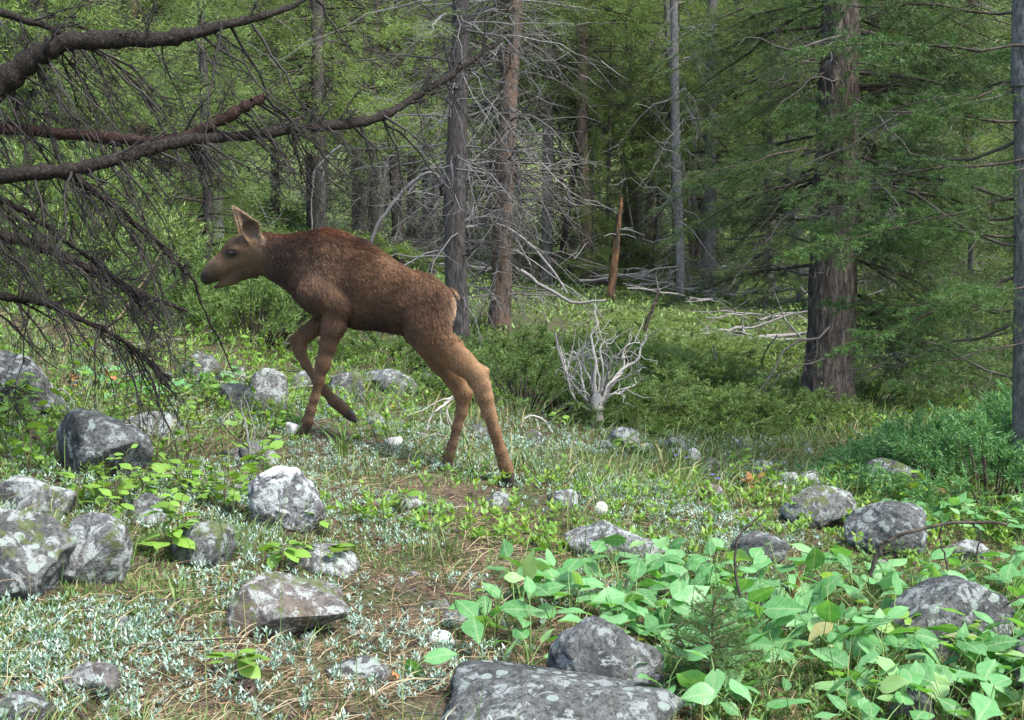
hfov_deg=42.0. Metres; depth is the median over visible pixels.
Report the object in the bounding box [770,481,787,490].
rock
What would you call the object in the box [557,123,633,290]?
young fir
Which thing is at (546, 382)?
juniper shrub
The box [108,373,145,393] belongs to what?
broad leaved plant
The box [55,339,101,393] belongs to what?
leafy seedling
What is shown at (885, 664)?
broad leaved plant
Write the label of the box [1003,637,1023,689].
rock
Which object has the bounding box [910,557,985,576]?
broad leaved plant
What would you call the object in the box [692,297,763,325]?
dead branch
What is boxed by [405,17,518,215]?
pine tree
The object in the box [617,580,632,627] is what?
broad leaved plant
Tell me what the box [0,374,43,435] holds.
leafy seedling
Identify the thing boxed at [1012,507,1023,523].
broad leaved plant
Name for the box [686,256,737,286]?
dead branch
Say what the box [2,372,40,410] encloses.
leafy seedling
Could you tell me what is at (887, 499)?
broad leaved plant
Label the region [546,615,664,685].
boulder
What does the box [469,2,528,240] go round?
pine pole
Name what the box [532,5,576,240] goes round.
pine pole
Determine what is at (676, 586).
broad leaved plant
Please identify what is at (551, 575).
broad leaved plant
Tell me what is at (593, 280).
dead branch
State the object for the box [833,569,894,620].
broad leaved plant
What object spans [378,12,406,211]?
pine pole
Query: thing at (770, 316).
dead branch
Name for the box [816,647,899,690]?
broad leaved plant
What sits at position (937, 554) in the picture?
broad leaved plant
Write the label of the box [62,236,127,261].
green bush
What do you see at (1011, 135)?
young fir
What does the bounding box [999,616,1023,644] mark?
broad leaved plant
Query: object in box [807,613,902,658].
broad leaved plant
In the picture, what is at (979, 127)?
pine tree
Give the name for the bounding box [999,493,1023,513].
broad leaved plant
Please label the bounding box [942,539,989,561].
rock
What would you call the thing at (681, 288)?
dead branch
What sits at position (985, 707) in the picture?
broad leaved plant
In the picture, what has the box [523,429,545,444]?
rock
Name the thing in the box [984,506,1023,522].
broad leaved plant
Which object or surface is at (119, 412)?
leafy seedling
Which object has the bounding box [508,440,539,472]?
grass tuft
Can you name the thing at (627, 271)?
dead log
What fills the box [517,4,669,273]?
pine tree
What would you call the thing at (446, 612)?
rock
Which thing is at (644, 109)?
pine tree
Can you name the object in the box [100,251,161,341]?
grass stalk
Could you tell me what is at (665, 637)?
broad leaved plant
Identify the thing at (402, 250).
green bush
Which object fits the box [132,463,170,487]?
leafy seedling
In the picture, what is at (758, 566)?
broad leaved plant
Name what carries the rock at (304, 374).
on the ground at (430, 700)
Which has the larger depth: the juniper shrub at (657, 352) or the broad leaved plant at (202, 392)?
the juniper shrub at (657, 352)
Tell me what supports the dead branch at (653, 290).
on the ground at (430, 700)
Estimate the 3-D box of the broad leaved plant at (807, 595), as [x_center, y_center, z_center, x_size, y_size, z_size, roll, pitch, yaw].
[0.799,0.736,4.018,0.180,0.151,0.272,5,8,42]
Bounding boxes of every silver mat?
[0,303,1021,719]
[119,397,804,613]
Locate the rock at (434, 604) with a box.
[424,599,449,609]
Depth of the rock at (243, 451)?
5.50 m
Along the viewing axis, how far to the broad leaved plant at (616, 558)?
4.15 m
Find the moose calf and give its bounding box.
[200,205,514,487]
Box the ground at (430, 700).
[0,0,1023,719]
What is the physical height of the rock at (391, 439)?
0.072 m
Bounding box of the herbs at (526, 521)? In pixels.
[0,281,1023,566]
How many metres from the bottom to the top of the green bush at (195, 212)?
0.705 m
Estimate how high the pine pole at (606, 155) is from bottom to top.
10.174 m
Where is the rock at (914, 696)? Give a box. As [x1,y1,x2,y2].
[888,686,934,719]
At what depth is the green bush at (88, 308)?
9.39 m
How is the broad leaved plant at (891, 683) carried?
on the ground at (430, 700)
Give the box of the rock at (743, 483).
[738,478,756,488]
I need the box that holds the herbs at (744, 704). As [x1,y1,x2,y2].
[0,430,1023,719]
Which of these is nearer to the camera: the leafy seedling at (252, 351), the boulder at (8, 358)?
the boulder at (8, 358)
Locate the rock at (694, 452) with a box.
[687,448,700,460]
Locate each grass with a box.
[0,277,1023,520]
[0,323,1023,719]
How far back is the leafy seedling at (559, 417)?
7.36 m
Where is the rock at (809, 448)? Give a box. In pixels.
[803,447,814,453]
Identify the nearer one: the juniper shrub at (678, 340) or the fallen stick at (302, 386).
the fallen stick at (302, 386)
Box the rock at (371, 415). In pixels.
[367,411,384,424]
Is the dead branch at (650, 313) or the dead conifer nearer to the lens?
the dead conifer
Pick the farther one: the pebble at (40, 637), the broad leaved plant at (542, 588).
the broad leaved plant at (542, 588)
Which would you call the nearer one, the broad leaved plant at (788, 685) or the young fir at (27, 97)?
the broad leaved plant at (788, 685)
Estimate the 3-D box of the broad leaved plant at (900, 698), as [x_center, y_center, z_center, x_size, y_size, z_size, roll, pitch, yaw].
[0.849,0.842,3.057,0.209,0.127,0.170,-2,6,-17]
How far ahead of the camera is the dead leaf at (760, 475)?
6.10 m
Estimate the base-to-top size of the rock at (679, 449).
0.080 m
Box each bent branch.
[370,171,443,243]
[465,223,567,292]
[519,269,605,303]
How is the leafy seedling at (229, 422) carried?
on the ground at (430, 700)
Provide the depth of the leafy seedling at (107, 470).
4.44 m
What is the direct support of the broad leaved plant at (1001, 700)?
on the ground at (430, 700)
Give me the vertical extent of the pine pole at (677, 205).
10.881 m
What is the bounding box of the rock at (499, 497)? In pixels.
[487,491,513,508]
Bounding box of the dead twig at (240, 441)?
[217,414,248,448]
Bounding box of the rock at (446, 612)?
[441,610,480,623]
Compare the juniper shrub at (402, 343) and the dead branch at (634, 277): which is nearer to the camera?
the juniper shrub at (402, 343)
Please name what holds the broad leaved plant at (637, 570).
on the ground at (430, 700)
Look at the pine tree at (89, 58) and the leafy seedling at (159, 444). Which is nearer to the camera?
the leafy seedling at (159, 444)
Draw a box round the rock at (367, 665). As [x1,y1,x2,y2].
[325,655,391,685]
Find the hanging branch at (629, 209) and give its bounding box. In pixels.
[620,153,634,239]
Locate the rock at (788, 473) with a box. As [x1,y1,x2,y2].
[780,472,797,481]
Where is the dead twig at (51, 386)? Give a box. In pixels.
[50,383,74,408]
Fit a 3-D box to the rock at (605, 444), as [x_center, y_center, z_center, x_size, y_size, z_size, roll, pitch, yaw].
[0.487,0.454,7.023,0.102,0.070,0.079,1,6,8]
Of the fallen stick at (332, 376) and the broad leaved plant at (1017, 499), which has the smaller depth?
the broad leaved plant at (1017, 499)
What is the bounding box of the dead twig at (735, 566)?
[733,512,764,597]
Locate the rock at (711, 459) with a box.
[702,457,720,471]
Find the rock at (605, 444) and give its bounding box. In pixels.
[595,440,613,449]
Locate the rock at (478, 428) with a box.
[470,421,490,440]
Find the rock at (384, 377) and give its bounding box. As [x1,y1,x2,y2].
[371,369,417,395]
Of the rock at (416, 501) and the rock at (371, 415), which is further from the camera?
the rock at (371, 415)
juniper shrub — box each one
[0,115,211,283]
[66,231,297,324]
[143,274,385,349]
[333,332,508,371]
[380,336,659,419]
[410,320,617,368]
[489,349,697,398]
[500,330,691,384]
[505,323,732,373]
[530,369,808,439]
[537,335,778,389]
[542,373,751,425]
[552,326,669,345]
[563,374,826,448]
[578,323,690,333]
[584,315,699,331]
[584,340,736,386]
[593,309,705,321]
[598,325,758,348]
[602,335,712,356]
[613,323,799,375]
[615,293,713,304]
[616,344,799,403]
[619,320,694,330]
[639,371,902,436]
[644,313,741,326]
[664,319,724,330]
[678,314,779,326]
[688,336,804,373]
[692,310,728,315]
[694,294,750,298]
[699,330,856,374]
[703,297,777,306]
[720,394,905,437]
[761,362,983,414]
[768,348,905,376]
[773,373,893,406]
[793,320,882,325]
[796,403,1023,521]
[811,404,1023,492]
[855,356,1009,386]
[891,336,1010,354]
[900,350,1011,374]
[911,375,1022,486]
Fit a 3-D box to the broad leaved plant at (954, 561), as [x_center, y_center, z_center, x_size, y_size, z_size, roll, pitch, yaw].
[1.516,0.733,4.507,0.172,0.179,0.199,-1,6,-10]
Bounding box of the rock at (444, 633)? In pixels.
[428,630,454,643]
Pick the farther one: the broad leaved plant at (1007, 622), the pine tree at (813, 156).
the pine tree at (813, 156)
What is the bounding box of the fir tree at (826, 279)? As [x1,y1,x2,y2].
[647,0,1013,409]
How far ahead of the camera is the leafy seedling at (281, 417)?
5.99 m
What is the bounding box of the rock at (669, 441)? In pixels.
[661,437,688,450]
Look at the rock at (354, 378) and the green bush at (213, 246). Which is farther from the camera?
the green bush at (213, 246)
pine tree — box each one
[0,0,110,142]
[0,0,236,220]
[0,0,290,228]
[6,0,195,200]
[14,2,158,181]
[79,0,362,240]
[86,3,255,202]
[86,12,272,227]
[129,22,269,192]
[176,32,258,161]
[186,0,347,229]
[186,0,468,265]
[223,2,304,99]
[225,0,380,229]
[269,0,432,237]
[278,0,588,346]
[280,0,451,239]
[284,0,515,264]
[332,1,495,246]
[343,4,492,252]
[348,0,628,334]
[399,0,541,256]
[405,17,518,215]
[441,0,664,284]
[465,0,655,275]
[495,0,711,286]
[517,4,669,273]
[553,0,719,272]
[565,0,761,282]
[567,2,727,252]
[571,0,754,273]
[601,0,809,289]
[616,0,751,264]
[643,0,880,295]
[646,0,815,279]
[669,0,815,282]
[690,0,975,303]
[717,16,869,275]
[738,0,1011,308]
[775,9,862,221]
[796,1,958,274]
[858,0,1011,265]
[858,0,1013,297]
[871,1,1011,253]
[898,3,1009,160]
[947,1,1012,280]
[949,0,1009,47]
[981,26,1013,260]
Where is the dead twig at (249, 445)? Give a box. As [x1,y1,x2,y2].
[240,394,274,454]
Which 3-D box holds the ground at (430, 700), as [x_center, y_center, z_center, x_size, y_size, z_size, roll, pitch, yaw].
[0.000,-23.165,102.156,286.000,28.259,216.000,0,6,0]
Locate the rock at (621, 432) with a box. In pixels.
[607,427,639,446]
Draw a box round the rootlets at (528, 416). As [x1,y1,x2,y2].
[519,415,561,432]
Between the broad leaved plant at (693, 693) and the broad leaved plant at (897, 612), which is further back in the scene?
the broad leaved plant at (897, 612)
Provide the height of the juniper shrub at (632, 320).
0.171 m
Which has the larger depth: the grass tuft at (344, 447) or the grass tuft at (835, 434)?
the grass tuft at (835, 434)
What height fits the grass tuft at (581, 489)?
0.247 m
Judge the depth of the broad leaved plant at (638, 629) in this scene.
3.73 m
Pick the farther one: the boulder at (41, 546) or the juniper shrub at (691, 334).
the juniper shrub at (691, 334)
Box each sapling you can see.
[310,144,341,229]
[651,583,782,710]
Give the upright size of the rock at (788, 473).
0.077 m
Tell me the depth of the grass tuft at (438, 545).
4.40 m
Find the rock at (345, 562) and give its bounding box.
[295,543,359,576]
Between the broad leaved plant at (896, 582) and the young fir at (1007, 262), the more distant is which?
the young fir at (1007, 262)
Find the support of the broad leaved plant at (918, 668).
on the ground at (430, 700)
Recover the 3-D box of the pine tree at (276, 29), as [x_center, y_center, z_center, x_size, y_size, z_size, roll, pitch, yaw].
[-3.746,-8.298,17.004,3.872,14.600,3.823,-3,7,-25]
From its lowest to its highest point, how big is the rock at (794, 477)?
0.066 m
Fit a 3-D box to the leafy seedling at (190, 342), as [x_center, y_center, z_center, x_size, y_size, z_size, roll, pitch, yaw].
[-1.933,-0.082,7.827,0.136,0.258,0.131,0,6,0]
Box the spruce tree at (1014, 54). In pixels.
[763,0,1023,486]
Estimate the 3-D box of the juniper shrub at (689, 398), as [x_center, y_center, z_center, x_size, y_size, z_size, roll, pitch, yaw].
[0.938,0.255,8.365,2.067,0.337,1.966,-2,6,-23]
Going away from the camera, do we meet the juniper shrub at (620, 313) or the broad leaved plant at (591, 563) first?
the broad leaved plant at (591, 563)
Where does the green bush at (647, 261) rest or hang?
on the ground at (430, 700)
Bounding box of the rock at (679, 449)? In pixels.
[667,447,681,455]
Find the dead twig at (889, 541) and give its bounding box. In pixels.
[868,518,1006,575]
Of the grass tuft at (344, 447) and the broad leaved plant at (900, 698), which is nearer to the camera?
the broad leaved plant at (900, 698)
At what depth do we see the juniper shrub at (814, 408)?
8.10 m
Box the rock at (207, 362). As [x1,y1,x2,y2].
[177,351,220,384]
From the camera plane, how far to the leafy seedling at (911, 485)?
5.67 m
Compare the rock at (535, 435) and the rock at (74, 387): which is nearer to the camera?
the rock at (74, 387)
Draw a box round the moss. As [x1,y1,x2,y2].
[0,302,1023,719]
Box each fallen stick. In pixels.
[103,339,193,345]
[121,371,227,383]
[221,371,312,387]
[276,369,327,379]
[290,364,371,381]
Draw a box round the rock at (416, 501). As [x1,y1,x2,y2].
[374,493,426,510]
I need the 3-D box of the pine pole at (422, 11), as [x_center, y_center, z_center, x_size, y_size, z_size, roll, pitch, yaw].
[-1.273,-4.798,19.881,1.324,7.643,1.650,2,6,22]
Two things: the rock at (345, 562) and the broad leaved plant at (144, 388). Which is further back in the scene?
the broad leaved plant at (144, 388)
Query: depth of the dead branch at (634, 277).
19.38 m
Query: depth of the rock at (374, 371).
8.46 m
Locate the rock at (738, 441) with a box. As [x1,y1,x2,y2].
[732,439,749,449]
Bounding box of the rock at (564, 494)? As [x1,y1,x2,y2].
[547,489,577,509]
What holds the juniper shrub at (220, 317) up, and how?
on the ground at (430, 700)
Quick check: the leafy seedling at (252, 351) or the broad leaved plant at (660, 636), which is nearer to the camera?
the broad leaved plant at (660, 636)
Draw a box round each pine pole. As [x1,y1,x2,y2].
[273,1,359,230]
[284,7,349,228]
[291,11,348,214]
[308,0,427,245]
[324,0,407,245]
[325,0,415,243]
[338,14,385,184]
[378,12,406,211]
[379,3,431,220]
[384,0,480,274]
[401,1,445,230]
[413,0,506,258]
[417,24,481,236]
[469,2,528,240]
[492,2,560,234]
[517,2,609,263]
[526,0,625,273]
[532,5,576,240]
[593,2,621,221]
[597,7,642,214]
[601,0,743,302]
[602,0,679,246]
[607,0,669,241]
[662,0,742,273]
[679,0,747,248]
[755,0,821,302]
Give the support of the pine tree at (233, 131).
on the ground at (430, 700)
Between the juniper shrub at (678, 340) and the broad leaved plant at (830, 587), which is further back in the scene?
the juniper shrub at (678, 340)
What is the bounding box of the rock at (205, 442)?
[200,437,217,444]
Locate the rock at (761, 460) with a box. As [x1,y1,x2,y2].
[751,459,773,473]
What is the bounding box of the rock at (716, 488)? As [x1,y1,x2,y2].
[700,483,723,499]
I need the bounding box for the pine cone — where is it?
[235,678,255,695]
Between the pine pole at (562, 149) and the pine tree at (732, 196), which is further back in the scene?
the pine pole at (562, 149)
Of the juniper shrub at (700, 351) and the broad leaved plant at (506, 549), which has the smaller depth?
the broad leaved plant at (506, 549)
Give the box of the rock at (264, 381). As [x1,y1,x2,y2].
[248,368,287,409]
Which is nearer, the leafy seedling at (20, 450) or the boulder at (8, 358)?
the leafy seedling at (20, 450)
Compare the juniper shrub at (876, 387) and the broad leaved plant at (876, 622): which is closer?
the broad leaved plant at (876, 622)
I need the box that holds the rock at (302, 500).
[247,466,326,533]
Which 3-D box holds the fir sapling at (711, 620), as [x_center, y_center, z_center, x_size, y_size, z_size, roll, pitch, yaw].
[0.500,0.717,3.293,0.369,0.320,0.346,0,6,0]
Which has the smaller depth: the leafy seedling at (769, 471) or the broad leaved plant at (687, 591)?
the broad leaved plant at (687, 591)
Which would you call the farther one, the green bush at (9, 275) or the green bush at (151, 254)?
the green bush at (151, 254)
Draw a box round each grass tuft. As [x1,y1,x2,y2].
[0,307,79,364]
[38,675,177,716]
[66,471,98,506]
[68,496,200,538]
[163,568,195,605]
[205,624,226,652]
[323,420,355,454]
[386,516,488,569]
[392,483,409,512]
[452,461,474,483]
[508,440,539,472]
[525,447,573,483]
[555,458,610,516]
[574,515,729,551]
[635,434,718,469]
[680,418,801,463]
[765,408,879,450]
[803,413,926,446]
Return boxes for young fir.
[0,0,89,199]
[0,0,96,228]
[0,0,101,178]
[73,0,165,213]
[94,0,303,292]
[101,0,251,237]
[182,82,257,237]
[519,8,572,158]
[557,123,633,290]
[566,38,660,287]
[647,129,709,296]
[712,1,814,309]
[857,27,952,301]
[869,74,995,342]
[899,126,981,281]
[900,46,1012,353]
[942,40,1013,371]
[953,64,1013,292]
[969,213,1012,400]
[975,104,1013,272]
[990,233,1012,272]
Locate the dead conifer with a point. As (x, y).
(21, 66)
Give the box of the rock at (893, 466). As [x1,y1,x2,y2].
[866,457,931,490]
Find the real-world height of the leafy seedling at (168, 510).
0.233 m
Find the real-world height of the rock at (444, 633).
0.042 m
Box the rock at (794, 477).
[792,476,807,486]
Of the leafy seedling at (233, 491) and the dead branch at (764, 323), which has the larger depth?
the dead branch at (764, 323)
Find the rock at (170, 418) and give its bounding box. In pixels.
[121,411,190,440]
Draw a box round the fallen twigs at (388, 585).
[0,291,1023,719]
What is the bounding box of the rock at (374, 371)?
[363,368,379,381]
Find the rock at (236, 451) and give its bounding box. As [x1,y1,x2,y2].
[220,447,240,459]
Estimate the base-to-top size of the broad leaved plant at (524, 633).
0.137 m
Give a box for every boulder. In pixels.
[0,350,69,418]
[0,508,77,600]
[56,408,153,478]
[59,512,132,584]
[225,571,348,637]
[439,660,684,719]
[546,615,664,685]
[564,520,665,564]
[779,485,856,528]
[844,500,926,558]
[873,575,1014,657]
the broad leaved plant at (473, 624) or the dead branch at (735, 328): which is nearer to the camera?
the broad leaved plant at (473, 624)
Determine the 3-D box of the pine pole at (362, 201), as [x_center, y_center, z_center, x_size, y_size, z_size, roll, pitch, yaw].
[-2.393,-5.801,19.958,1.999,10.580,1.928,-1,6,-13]
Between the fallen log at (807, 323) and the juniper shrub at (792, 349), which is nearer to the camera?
the juniper shrub at (792, 349)
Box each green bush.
[0,227,149,311]
[0,254,51,288]
[29,266,166,313]
[54,226,214,273]
[57,200,126,243]
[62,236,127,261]
[115,284,295,329]
[142,230,231,273]
[150,198,229,235]
[164,251,261,287]
[188,193,252,208]
[223,193,307,226]
[348,226,433,263]
[389,209,491,246]
[407,245,479,274]
[438,249,491,271]
[473,247,565,273]
[558,211,614,244]
[577,254,668,269]
[598,238,671,257]
[621,247,672,273]
[715,224,801,265]
[857,263,917,295]
[859,271,1012,327]
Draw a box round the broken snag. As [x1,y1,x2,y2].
[601,195,644,300]
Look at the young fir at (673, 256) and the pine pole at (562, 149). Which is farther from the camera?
the pine pole at (562, 149)
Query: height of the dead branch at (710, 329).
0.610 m
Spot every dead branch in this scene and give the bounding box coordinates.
[386,223,490,261]
[396,430,460,440]
[408,246,491,268]
[485,219,573,262]
[515,214,607,281]
[532,257,626,271]
[579,263,672,281]
[588,271,689,286]
[619,271,686,291]
[622,272,708,293]
[626,275,712,300]
[641,290,659,335]
[664,271,737,296]
[665,317,798,341]
[675,272,749,296]
[682,291,717,301]
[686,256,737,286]
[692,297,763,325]
[698,317,744,336]
[700,298,759,318]
[706,293,758,304]
[713,269,794,298]
[713,345,732,385]
[725,289,801,341]
[725,310,751,336]
[733,272,882,330]
[740,273,867,299]
[744,258,876,293]
[748,335,776,383]
[756,311,792,320]
[765,286,807,341]
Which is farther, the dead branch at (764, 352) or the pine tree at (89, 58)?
the pine tree at (89, 58)
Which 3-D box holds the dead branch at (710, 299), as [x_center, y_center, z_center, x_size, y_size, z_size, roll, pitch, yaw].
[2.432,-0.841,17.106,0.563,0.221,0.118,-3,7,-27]
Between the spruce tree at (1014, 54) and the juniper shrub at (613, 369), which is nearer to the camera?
the spruce tree at (1014, 54)
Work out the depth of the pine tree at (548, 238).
21.30 m
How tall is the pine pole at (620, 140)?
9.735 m
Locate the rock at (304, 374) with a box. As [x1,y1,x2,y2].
[288,371,312,392]
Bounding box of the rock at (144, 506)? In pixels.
[122,493,173,528]
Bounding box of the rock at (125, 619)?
[107,616,134,630]
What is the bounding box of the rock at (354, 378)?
[328,371,365,402]
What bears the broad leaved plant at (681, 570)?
on the ground at (430, 700)
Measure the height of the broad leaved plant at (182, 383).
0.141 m
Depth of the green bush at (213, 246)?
13.24 m
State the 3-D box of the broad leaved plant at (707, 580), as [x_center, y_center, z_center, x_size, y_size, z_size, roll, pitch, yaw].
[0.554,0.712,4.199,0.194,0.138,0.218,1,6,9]
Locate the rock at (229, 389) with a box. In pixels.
[219,383,254,410]
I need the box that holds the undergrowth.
[0,141,1012,418]
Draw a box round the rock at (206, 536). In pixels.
[172,521,236,567]
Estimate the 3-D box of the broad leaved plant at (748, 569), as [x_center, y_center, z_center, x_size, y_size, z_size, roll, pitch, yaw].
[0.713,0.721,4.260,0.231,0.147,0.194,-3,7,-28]
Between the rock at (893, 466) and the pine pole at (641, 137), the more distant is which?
the pine pole at (641, 137)
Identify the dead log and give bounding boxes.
[382,244,484,267]
[573,267,673,287]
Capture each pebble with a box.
[26,633,46,645]
[81,604,100,611]
[153,610,171,619]
[287,448,300,454]
[298,631,315,640]
[409,571,419,576]
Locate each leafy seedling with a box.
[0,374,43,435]
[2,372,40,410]
[4,387,60,433]
[11,419,48,474]
[44,368,72,395]
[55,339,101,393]
[58,465,103,511]
[79,484,135,518]
[92,474,132,504]
[96,444,137,488]
[97,477,135,504]
[101,388,137,423]
[109,358,135,390]
[119,463,165,498]
[132,381,163,411]
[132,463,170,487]
[138,491,209,537]
[138,519,198,558]
[141,397,163,408]
[144,360,165,378]
[148,435,169,470]
[153,332,171,369]
[156,488,179,506]
[162,459,196,493]
[170,457,205,493]
[172,324,193,360]
[172,426,203,464]
[176,375,199,396]
[179,401,202,431]
[180,348,201,383]
[188,474,219,504]
[197,384,218,409]
[199,455,234,492]
[206,648,270,681]
[207,471,241,515]
[209,475,249,515]
[213,419,237,456]
[231,335,262,380]
[233,412,255,436]
[236,435,281,466]
[238,459,270,497]
[240,440,283,472]
[241,338,266,375]
[257,396,292,442]
[257,540,311,568]
[302,543,355,556]
[308,506,337,536]
[382,488,422,509]
[548,405,569,428]
[614,433,637,452]
[728,448,752,468]
[753,463,786,485]
[827,459,858,478]
[872,611,913,639]
[891,470,927,498]
[953,620,981,637]
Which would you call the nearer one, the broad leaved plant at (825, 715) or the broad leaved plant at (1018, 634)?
the broad leaved plant at (825, 715)
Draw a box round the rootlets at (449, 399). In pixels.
[409,396,453,430]
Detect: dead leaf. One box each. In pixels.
[758,472,765,481]
[790,572,802,597]
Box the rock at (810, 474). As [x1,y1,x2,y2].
[801,470,824,482]
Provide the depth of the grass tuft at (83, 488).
4.34 m
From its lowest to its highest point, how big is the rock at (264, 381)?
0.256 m
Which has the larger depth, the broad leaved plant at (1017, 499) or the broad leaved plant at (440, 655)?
the broad leaved plant at (1017, 499)
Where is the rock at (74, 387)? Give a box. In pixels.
[69,380,94,390]
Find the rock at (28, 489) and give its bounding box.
[0,475,78,516]
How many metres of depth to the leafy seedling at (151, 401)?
5.96 m
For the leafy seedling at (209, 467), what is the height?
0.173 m
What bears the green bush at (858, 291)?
on the ground at (430, 700)
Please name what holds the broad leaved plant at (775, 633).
on the ground at (430, 700)
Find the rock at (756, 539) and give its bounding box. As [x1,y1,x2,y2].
[730,531,789,567]
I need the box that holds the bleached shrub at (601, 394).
[551,293,660,428]
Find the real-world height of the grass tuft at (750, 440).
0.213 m
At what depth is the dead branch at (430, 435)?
6.70 m
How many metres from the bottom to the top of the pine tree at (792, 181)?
14.320 m
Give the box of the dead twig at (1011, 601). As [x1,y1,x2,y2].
[997,595,1023,610]
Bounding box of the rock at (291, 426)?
[283,422,299,433]
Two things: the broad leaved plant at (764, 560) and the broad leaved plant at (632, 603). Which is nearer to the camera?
the broad leaved plant at (632, 603)
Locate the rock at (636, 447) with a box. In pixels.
[631,443,652,453]
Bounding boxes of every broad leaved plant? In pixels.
[74,367,105,384]
[75,364,107,379]
[104,380,157,397]
[108,364,136,381]
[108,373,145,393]
[133,383,163,398]
[144,378,182,397]
[155,379,192,400]
[160,379,190,396]
[179,382,217,402]
[186,371,211,383]
[221,365,237,378]
[221,370,246,379]
[223,374,252,383]
[405,647,458,687]
[446,572,524,631]
[455,599,542,646]
[472,583,549,626]
[480,575,592,656]
[482,567,566,627]
[485,548,570,602]
[493,539,545,587]
[499,555,579,606]
[502,628,555,664]
[517,548,591,601]
[531,558,598,624]
[535,567,601,608]
[547,606,630,640]
[549,557,603,577]
[557,613,674,640]
[570,578,656,592]
[580,541,629,591]
[585,593,647,625]
[587,555,629,594]
[591,580,666,630]
[597,534,668,572]
[606,558,665,621]
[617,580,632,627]
[619,559,671,588]
[625,593,704,648]
[628,557,668,606]
[637,560,712,598]
[637,577,709,624]
[638,629,716,683]
[638,650,707,695]
[640,599,740,648]
[644,549,712,572]
[644,613,727,665]
[646,537,693,583]
[658,625,721,670]
[659,557,719,582]
[661,537,721,577]
[662,642,753,687]
[664,562,736,603]
[672,578,735,612]
[672,595,719,638]
[676,659,811,719]
[679,538,753,589]
[679,592,747,614]
[680,682,760,719]
[683,644,759,719]
[697,587,774,631]
[699,562,758,605]
[703,538,763,578]
[704,559,767,595]
[708,595,812,649]
[715,564,756,598]
[715,609,765,642]
[736,583,813,612]
[738,587,808,640]
[741,619,793,662]
[743,563,798,591]
[744,651,791,700]
[745,574,842,625]
[750,542,804,578]
[751,620,824,670]
[761,563,818,612]
[769,546,824,590]
[773,611,874,648]
[775,566,812,612]
[785,552,868,602]
[785,583,833,643]
[788,543,851,583]
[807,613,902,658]
[809,648,906,711]
[812,712,840,719]
[816,599,872,634]
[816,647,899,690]
[821,662,911,718]
[823,615,889,651]
[827,606,914,656]
[827,690,913,719]
[828,545,885,591]
[830,618,891,670]
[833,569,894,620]
[836,625,935,663]
[837,565,908,614]
[841,651,950,712]
[846,568,921,650]
[848,587,883,607]
[853,614,938,691]
[861,549,894,571]
[877,546,956,588]
[877,660,972,719]
[879,563,932,597]
[881,570,900,610]
[882,497,930,514]
[897,654,1003,719]
[899,501,929,515]
[905,622,994,686]
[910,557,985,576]
[916,632,1023,695]
[923,640,1011,709]
[924,624,1014,662]
[926,511,952,540]
[928,556,998,582]
[933,510,977,529]
[934,659,1011,716]
[936,674,1011,719]
[937,632,1023,692]
[938,607,1002,660]
[940,491,976,518]
[944,569,1012,593]
[948,636,1023,684]
[949,507,993,538]
[950,650,998,682]
[951,503,994,520]
[962,519,986,540]
[963,514,1023,542]
[971,609,1007,649]
[976,514,1022,528]
[978,551,1020,591]
[978,558,1023,606]
[982,584,1022,621]
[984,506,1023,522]
[986,510,1023,541]
[988,495,1023,515]
[991,545,1023,587]
[991,653,1022,683]
[991,657,1023,704]
[994,549,1023,586]
[994,691,1021,706]
[997,512,1023,533]
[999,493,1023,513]
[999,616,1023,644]
[1003,620,1023,647]
[1008,585,1023,595]
[1009,598,1023,637]
[1010,594,1023,605]
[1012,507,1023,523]
[1013,629,1023,638]
[1014,609,1023,624]
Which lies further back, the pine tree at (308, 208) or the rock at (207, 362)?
the pine tree at (308, 208)
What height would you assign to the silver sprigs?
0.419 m
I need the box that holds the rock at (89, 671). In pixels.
[61,662,120,700]
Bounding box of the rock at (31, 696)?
[0,690,55,719]
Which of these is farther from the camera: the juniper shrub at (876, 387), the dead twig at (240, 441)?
the juniper shrub at (876, 387)
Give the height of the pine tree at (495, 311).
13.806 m
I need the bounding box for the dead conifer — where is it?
[0,0,508,470]
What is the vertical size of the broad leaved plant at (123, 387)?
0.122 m
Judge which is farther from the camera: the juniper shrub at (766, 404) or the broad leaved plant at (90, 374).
the juniper shrub at (766, 404)
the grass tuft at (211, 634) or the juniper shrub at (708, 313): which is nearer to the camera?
the grass tuft at (211, 634)
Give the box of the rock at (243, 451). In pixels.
[239,440,278,466]
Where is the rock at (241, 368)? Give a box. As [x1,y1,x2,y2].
[225,366,246,383]
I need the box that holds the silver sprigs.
[0,580,546,719]
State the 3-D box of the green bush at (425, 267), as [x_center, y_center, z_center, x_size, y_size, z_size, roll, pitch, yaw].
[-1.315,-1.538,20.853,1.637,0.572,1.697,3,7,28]
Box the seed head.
[595,501,607,519]
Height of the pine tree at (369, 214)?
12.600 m
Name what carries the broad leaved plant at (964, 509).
on the ground at (430, 700)
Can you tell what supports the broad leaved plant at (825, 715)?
on the ground at (430, 700)
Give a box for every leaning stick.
[721,258,728,295]
[734,234,757,293]
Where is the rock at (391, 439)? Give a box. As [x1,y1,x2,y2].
[383,436,402,445]
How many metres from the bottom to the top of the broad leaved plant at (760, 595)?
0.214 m
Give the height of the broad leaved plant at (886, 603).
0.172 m
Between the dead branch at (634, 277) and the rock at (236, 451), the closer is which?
the rock at (236, 451)
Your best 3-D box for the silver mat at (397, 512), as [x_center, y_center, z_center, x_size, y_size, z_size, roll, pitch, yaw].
[-0.148,0.472,5.676,2.231,0.351,3.228,0,6,0]
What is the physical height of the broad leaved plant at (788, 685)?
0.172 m
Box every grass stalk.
[63,295,87,351]
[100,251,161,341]

